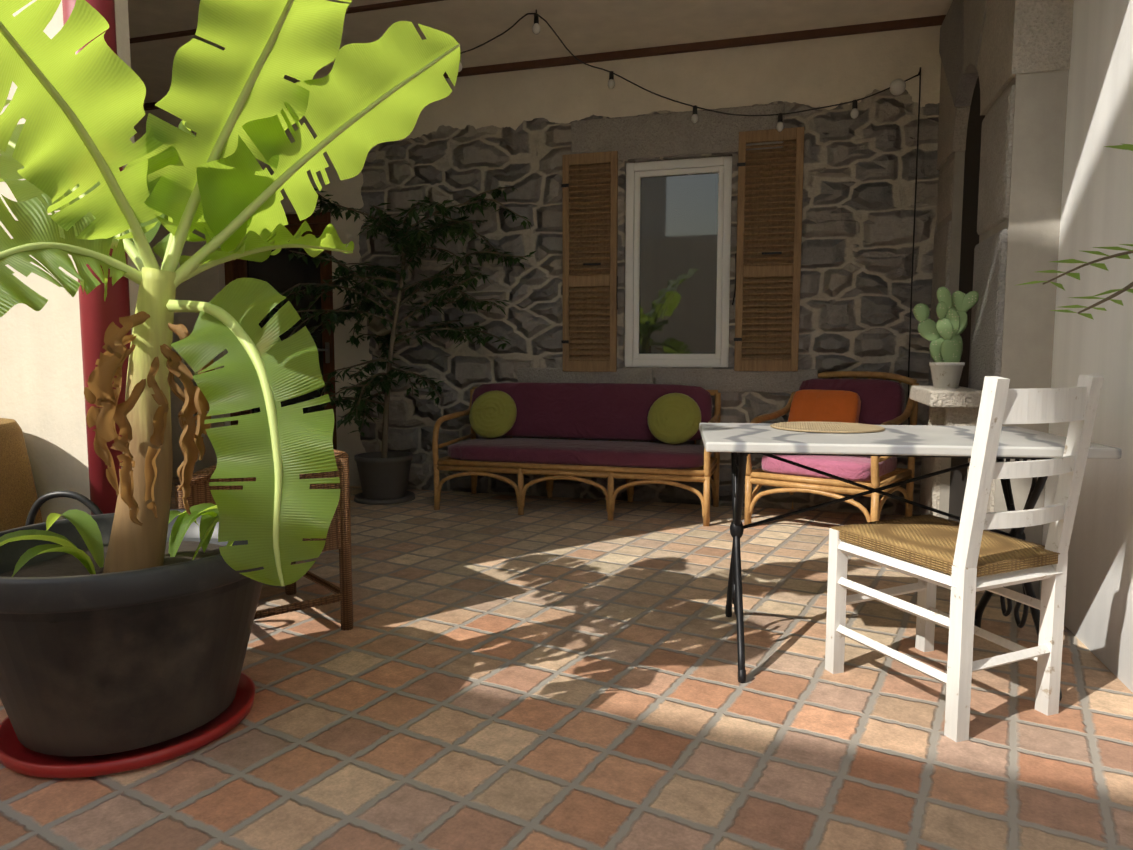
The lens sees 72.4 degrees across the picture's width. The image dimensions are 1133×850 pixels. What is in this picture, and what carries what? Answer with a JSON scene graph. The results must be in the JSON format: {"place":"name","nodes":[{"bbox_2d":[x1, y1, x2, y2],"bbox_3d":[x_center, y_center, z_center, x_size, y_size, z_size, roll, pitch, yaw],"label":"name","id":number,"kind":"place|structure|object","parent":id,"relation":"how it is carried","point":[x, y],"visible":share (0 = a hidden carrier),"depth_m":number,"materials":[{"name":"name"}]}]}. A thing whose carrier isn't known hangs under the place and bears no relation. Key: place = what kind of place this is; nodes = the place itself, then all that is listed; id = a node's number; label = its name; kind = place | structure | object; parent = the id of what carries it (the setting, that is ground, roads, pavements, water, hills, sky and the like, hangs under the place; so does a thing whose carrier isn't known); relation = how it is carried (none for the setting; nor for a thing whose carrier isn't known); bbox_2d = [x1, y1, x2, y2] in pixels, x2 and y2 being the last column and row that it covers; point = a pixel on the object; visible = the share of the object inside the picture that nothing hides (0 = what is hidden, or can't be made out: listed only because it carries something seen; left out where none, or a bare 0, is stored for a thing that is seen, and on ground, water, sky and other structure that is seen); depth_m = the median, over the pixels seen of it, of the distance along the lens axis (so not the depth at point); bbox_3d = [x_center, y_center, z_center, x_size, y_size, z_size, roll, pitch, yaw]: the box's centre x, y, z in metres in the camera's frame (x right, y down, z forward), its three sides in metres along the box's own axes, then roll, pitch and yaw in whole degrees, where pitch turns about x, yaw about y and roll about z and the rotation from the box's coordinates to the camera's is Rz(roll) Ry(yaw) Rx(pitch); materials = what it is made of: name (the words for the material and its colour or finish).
{"place":"outdoors","nodes":[
{"label":"outdoors","id":0,"kind":"place"},
{"bbox_2d":[0,418,42,530],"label":"chair backrest","id":1,"kind":"object","parent":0,"point":[18,496],"visible":0.92,"depth_m":2.68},
{"bbox_2d":[25,491,102,525],"bbox_3d":[-1.714,0.482,2.503,0.513,0.556,0.210,1,5,12],"label":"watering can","id":2,"kind":"object","parent":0,"point":[79,497],"visible":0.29,"depth_m":2.45,"materials":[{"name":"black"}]},
{"bbox_2d":[0,0,138,522],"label":"porch front wall","id":3,"kind":"structure","parent":0,"point":[42,401],"depth_m":2.88,"materials":[{"name":"beige paint"}]},
{"bbox_2d":[0,477,1132,849],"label":"courtyard ground","id":4,"kind":"structure","parent":0,"point":[488,671],"depth_m":2.10,"materials":[{"name":"tile"}]},
{"bbox_2d":[62,0,130,514],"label":"red steel post","id":5,"kind":"object","parent":4,"relation":"on","point":[99,315],"depth_m":2.72,"materials":[{"name":"metal"}]},
{"bbox_2d":[0,672,254,777],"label":"plant saucer","id":6,"kind":"object","parent":4,"relation":"on","point":[16,755],"visible":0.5,"depth_m":1.87,"materials":[{"name":"red plastic"}]},
{"bbox_2d":[0,509,263,756],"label":"planter","id":7,"kind":"object","parent":6,"relation":"on","point":[139,658],"visible":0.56,"depth_m":1.80,"materials":[{"name":"plastic"}]},
{"bbox_2d":[0,541,223,622],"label":"planter soil","id":8,"kind":"structure","parent":7,"relation":"in","point":[67,564],"depth_m":2.15,"materials":[{"name":"brown soil"}]},
{"bbox_2d":[0,503,309,576],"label":"banana plant pups","id":9,"kind":"object","parent":8,"relation":"on","point":[85,525],"visible":0.58,"depth_m":2.10,"materials":[{"name":"green plant"}]},
{"bbox_2d":[0,0,460,585],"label":"banana plant","id":10,"kind":"object","parent":8,"relation":"on","point":[48,164],"depth_m":1.88,"materials":[{"name":"green plant"}]},
{"bbox_2d":[84,311,214,525],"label":"dried leaves","id":11,"kind":"object","parent":10,"relation":"attached to","point":[100,391],"visible":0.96,"depth_m":1.89,"materials":[{"name":"brown plant"}]},
{"bbox_2d":[0,0,459,586],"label":"banana leaf stems","id":12,"kind":"object","parent":10,"relation":"attached to","point":[138,252],"visible":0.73,"depth_m":1.95,"materials":[{"name":"green plant"}]},
{"bbox_2d":[174,458,352,629],"bbox_3d":[-1.119,0.419,2.846,0.583,0.620,0.443,6,8,49],"label":"wooden chair frame","id":13,"kind":"object","parent":4,"relation":"on","point":[343,593],"visible":0.31,"depth_m":2.75,"materials":[{"name":"brown wood"}]},
{"bbox_2d":[178,449,348,550],"bbox_3d":[-1.113,0.258,2.836,0.588,0.343,0.430,6,8,50],"label":"wicker chair weave","id":14,"kind":"object","parent":13,"relation":"attached to","point":[200,492],"visible":0.19,"depth_m":2.78,"materials":[{"name":"brown wicker"}]},
{"bbox_2d":[354,451,412,499],"bbox_3d":[-1.243,0.355,5.287,0.390,0.305,0.390,1,5,16],"label":"plant pot","id":15,"kind":"object","parent":4,"relation":"on","point":[387,478],"visible":0.9,"depth_m":5.15,"materials":[{"name":"grey plastic"}]},
{"bbox_2d":[260,186,535,457],"bbox_3d":[-1.105,-0.685,5.244,1.835,1.868,1.819,1,5,16],"label":"ficus tree","id":16,"kind":"object","parent":15,"relation":"on","point":[416,235],"depth_m":5.07,"materials":[{"name":"green plant"}]},
{"bbox_2d":[354,491,414,504],"bbox_3d":[-1.243,0.492,5.299,0.410,0.030,0.410,1,5,16],"label":"plant saucer","id":17,"kind":"object","parent":4,"relation":"on","point":[361,499],"visible":0.44,"depth_m":5.16,"materials":[{"name":"grey plastic"}]},
{"bbox_2d":[134,25,940,515],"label":"back wall","id":18,"kind":"structure","parent":4,"relation":"on","point":[468,139],"depth_m":5.11,"materials":[{"name":"stone"}]},
{"bbox_2d":[224,212,336,449],"bbox_3d":[-2.179,-0.581,5.999,1.000,2.040,0.078,1,5,16],"label":"wooden door","id":19,"kind":"structure","parent":18,"relation":"attached to","point":[235,269],"depth_m":5.87,"materials":[{"name":"brown wood"}]},
{"bbox_2d":[247,236,323,413],"bbox_3d":[-2.174,-0.600,6.018,0.674,1.679,0.006,1,5,16],"label":"door glass","id":20,"kind":"object","parent":19,"relation":"in","point":[280,272],"depth_m":5.96,"materials":[{"name":"glass"}]},
{"bbox_2d":[317,342,329,362],"bbox_3d":[-1.867,-0.549,5.870,0.122,0.160,0.066,1,5,16],"label":"door handle","id":21,"kind":"object","parent":19,"relation":"attached to","point":[327,353],"visible":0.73,"depth_m":5.88,"materials":[{"name":"grey metal"}]},
{"bbox_2d":[128,0,952,102],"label":"ceiling","id":22,"kind":"structure","parent":18,"relation":"on","point":[582,27],"depth_m":4.53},
{"bbox_2d":[130,0,945,110],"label":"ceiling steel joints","id":23,"kind":"object","parent":22,"relation":"on","point":[756,40],"visible":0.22,"depth_m":4.74,"materials":[{"name":"brown metal"}]},
{"bbox_2d":[199,0,920,424],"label":"festoon cable","id":24,"kind":"object","parent":22,"relation":"hanging from","point":[611,74],"visible":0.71,"depth_m":4.61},
{"bbox_2d":[458,23,858,131],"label":"light bulbs","id":25,"kind":"object","parent":24,"relation":"hanging from","point":[854,113],"visible":0.85,"depth_m":4.69,"materials":[{"name":"glass"}]},
{"bbox_2d":[561,151,617,371],"bbox_3d":[0.152,-1.071,5.149,0.375,1.430,0.046,1,5,16],"label":"shutter","id":26,"kind":"object","parent":18,"relation":"attached to","point":[590,211],"depth_m":5.14,"materials":[{"name":"brown wood"}]},
{"bbox_2d":[617,253,735,309],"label":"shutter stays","id":27,"kind":"object","parent":26,"relation":"attached to","point":[734,288],"visible":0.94,"depth_m":4.89,"materials":[{"name":"black metal"}]},
{"bbox_2d":[517,368,817,392],"bbox_3d":[0.624,-0.297,5.142,1.985,0.160,0.102,1,5,16],"label":"window sill","id":28,"kind":"structure","parent":18,"relation":"attached to","point":[725,380],"depth_m":5.03,"materials":[{"name":"stone"}]},
{"bbox_2d":[571,103,784,159],"bbox_3d":[0.695,-1.859,4.984,1.360,0.270,0.110,1,5,16],"label":"window lintel","id":29,"kind":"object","parent":18,"relation":"in","point":[658,135],"visible":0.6,"depth_m":4.93,"materials":[{"name":"stone"}]},
{"bbox_2d":[625,156,731,367],"bbox_3d":[0.731,-1.051,5.091,0.690,1.340,0.065,1,5,16],"label":"window frame","id":30,"kind":"object","parent":18,"relation":"attached to","point":[636,172],"visible":1,"depth_m":5.07,"materials":[{"name":"white wood"}]},
{"bbox_2d":[639,173,718,353],"bbox_3d":[0.736,-1.052,5.108,0.514,1.164,0.006,1,5,16],"label":"window glass","id":31,"kind":"object","parent":30,"relation":"in","point":[678,253],"visible":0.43,"depth_m":5.10,"materials":[{"name":"clear glass"}]},
{"bbox_2d":[734,127,804,370],"bbox_3d":[1.257,-1.077,4.829,0.395,1.480,0.046,1,5,16],"label":"shutter","id":32,"kind":"object","parent":18,"relation":"attached to","point":[769,219],"depth_m":4.82,"materials":[{"name":"brown wood"}]},
{"bbox_2d":[889,79,905,94],"bbox_3d":[1.933,-1.972,4.523,0.088,0.090,0.095,1,5,16],"label":"bulb","id":33,"kind":"object","parent":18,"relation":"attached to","point":[897,86],"visible":0.98,"depth_m":4.49,"materials":[{"name":"white glass"}]},
{"bbox_2d":[432,387,720,525],"bbox_3d":[0.073,0.157,4.959,1.738,0.759,0.661,1,5,16],"label":"rattan sofa frame","id":34,"kind":"object","parent":4,"relation":"on","point":[551,473],"visible":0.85,"depth_m":4.73,"materials":[{"name":"brown wicker"}]},
{"bbox_2d":[447,382,711,468],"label":"sofa cushions","id":35,"kind":"object","parent":34,"relation":"on","point":[610,411],"visible":0.73,"depth_m":5.01,"materials":[{"name":"purple fabric"}]},
{"bbox_2d":[469,390,700,443],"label":"round pillows","id":36,"kind":"object","parent":35,"relation":"on","point":[673,418],"visible":1,"depth_m":4.88,"materials":[{"name":"green fabric"}]},
{"bbox_2d":[744,371,918,527],"bbox_3d":[1.525,0.140,4.455,0.737,0.886,0.781,4,7,38],"label":"rattan armchair","id":37,"kind":"object","parent":4,"relation":"on","point":[760,477],"visible":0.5,"depth_m":4.33,"materials":[{"name":"brown wicker"}]},
{"bbox_2d":[762,454,896,480],"bbox_3d":[1.506,0.214,4.437,0.630,0.132,0.610,4,7,38],"label":"seat cushion","id":38,"kind":"object","parent":37,"relation":"on","point":[854,468],"visible":0.62,"depth_m":4.19,"materials":[{"name":"pink fabric"}]},
{"bbox_2d":[788,389,860,422],"bbox_3d":[1.520,-0.032,4.595,0.401,0.352,0.215,4,6,36],"label":"throw pillow","id":39,"kind":"object","parent":38,"relation":"on","point":[827,405],"visible":0.48,"depth_m":4.54,"materials":[{"name":"orange fabric"}]},
{"bbox_2d":[799,378,904,424],"bbox_3d":[1.685,-0.066,4.641,0.620,0.421,0.178,4,7,37],"label":"chair back cushion","id":40,"kind":"object","parent":37,"relation":"on","point":[882,401],"visible":0.35,"depth_m":4.50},
{"bbox_2d":[725,452,1061,700],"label":"table legs","id":41,"kind":"object","parent":4,"relation":"on","point":[737,526],"visible":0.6,"depth_m":2.51,"materials":[{"name":"black metal"}]},
{"bbox_2d":[699,423,1121,458],"bbox_3d":[1.008,0.042,2.516,1.120,0.030,0.660,1,5,8],"label":"table top","id":42,"kind":"object","parent":41,"relation":"on","point":[933,440],"visible":0.94,"depth_m":2.28,"materials":[{"name":"white stone"}]},
{"bbox_2d":[770,421,884,432],"bbox_3d":[0.902,0.007,2.690,0.380,0.007,0.380,1,5,16],"label":"placemat","id":43,"kind":"object","parent":42,"relation":"on","point":[822,427],"visible":0.98,"depth_m":2.63,"materials":[{"name":"beige wicker"}]},
{"bbox_2d":[825,375,1103,741],"bbox_3d":[1.115,0.318,2.225,0.444,0.933,0.598,-2,6,-21],"label":"chair frame","id":44,"kind":"object","parent":4,"relation":"on","point":[1001,402],"visible":0.98,"depth_m":2.01,"materials":[{"name":"paint"}]},
{"bbox_2d":[831,514,1059,576],"bbox_3d":[1.105,0.336,2.260,0.435,0.042,0.524,-2,6,-22],"label":"woven chair seat","id":45,"kind":"object","parent":44,"relation":"on","point":[929,540],"visible":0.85,"depth_m":2.16,"materials":[{"name":"beige wicker"}]},
{"bbox_2d":[937,70,1068,599],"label":"wall","id":46,"kind":"structure","parent":4,"relation":"on","point":[1031,223],"depth_m":3.03,"materials":[{"name":"white paint"}]},
{"bbox_2d":[909,385,981,425],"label":"pedestal","id":47,"kind":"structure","parent":46,"relation":"attached to","point":[959,406],"depth_m":3.28,"materials":[{"name":"stone"}]},
{"bbox_2d":[929,362,964,387],"bbox_3d":[1.711,-0.225,3.490,0.144,0.115,0.144,1,5,16],"label":"cactus pot","id":48,"kind":"object","parent":47,"relation":"on","point":[946,374],"visible":0.9,"depth_m":3.44,"materials":[{"name":"ceramic"}]},
{"bbox_2d":[913,287,978,361],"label":"cactus pads","id":49,"kind":"object","parent":48,"relation":"on","point":[949,326],"visible":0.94,"depth_m":3.44,"materials":[{"name":"green plant"}]},
{"bbox_2d":[948,76,984,521],"bbox_3d":[2.028,-0.565,3.837,0.040,2.500,0.740,1,5,16],"label":"door","id":50,"kind":"structure","parent":46,"relation":"in","point":[969,243],"depth_m":3.94,"materials":[{"name":"wood"}]},
{"bbox_2d":[927,0,1007,411],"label":"granite niche surround","id":51,"kind":"object","parent":46,"relation":"attached to","point":[989,277],"visible":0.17,"depth_m":3.37,"materials":[{"name":"grey stone"}]},
{"bbox_2d":[931,0,1014,322],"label":"granite niche surround","id":52,"kind":"object","parent":46,"relation":"attached to","point":[995,164],"visible":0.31,"depth_m":3.36,"materials":[{"name":"grey stone"}]},
{"bbox_2d":[919,0,1073,530],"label":"granite niche surround","id":53,"kind":"object","parent":46,"relation":"attached to","point":[1025,36],"visible":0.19,"depth_m":3.18,"materials":[{"name":"grey stone"}]},
{"bbox_2d":[1039,0,1132,692],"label":"wall","id":54,"kind":"structure","parent":4,"relation":"on","point":[1097,200],"depth_m":2.57,"materials":[{"name":"white paint"}]},
{"bbox_2d":[1018,144,1132,319],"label":"shrub","id":55,"kind":"object","parent":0,"point":[1103,265],"depth_m":2.07,"materials":[{"name":"green plant"}]}
]}

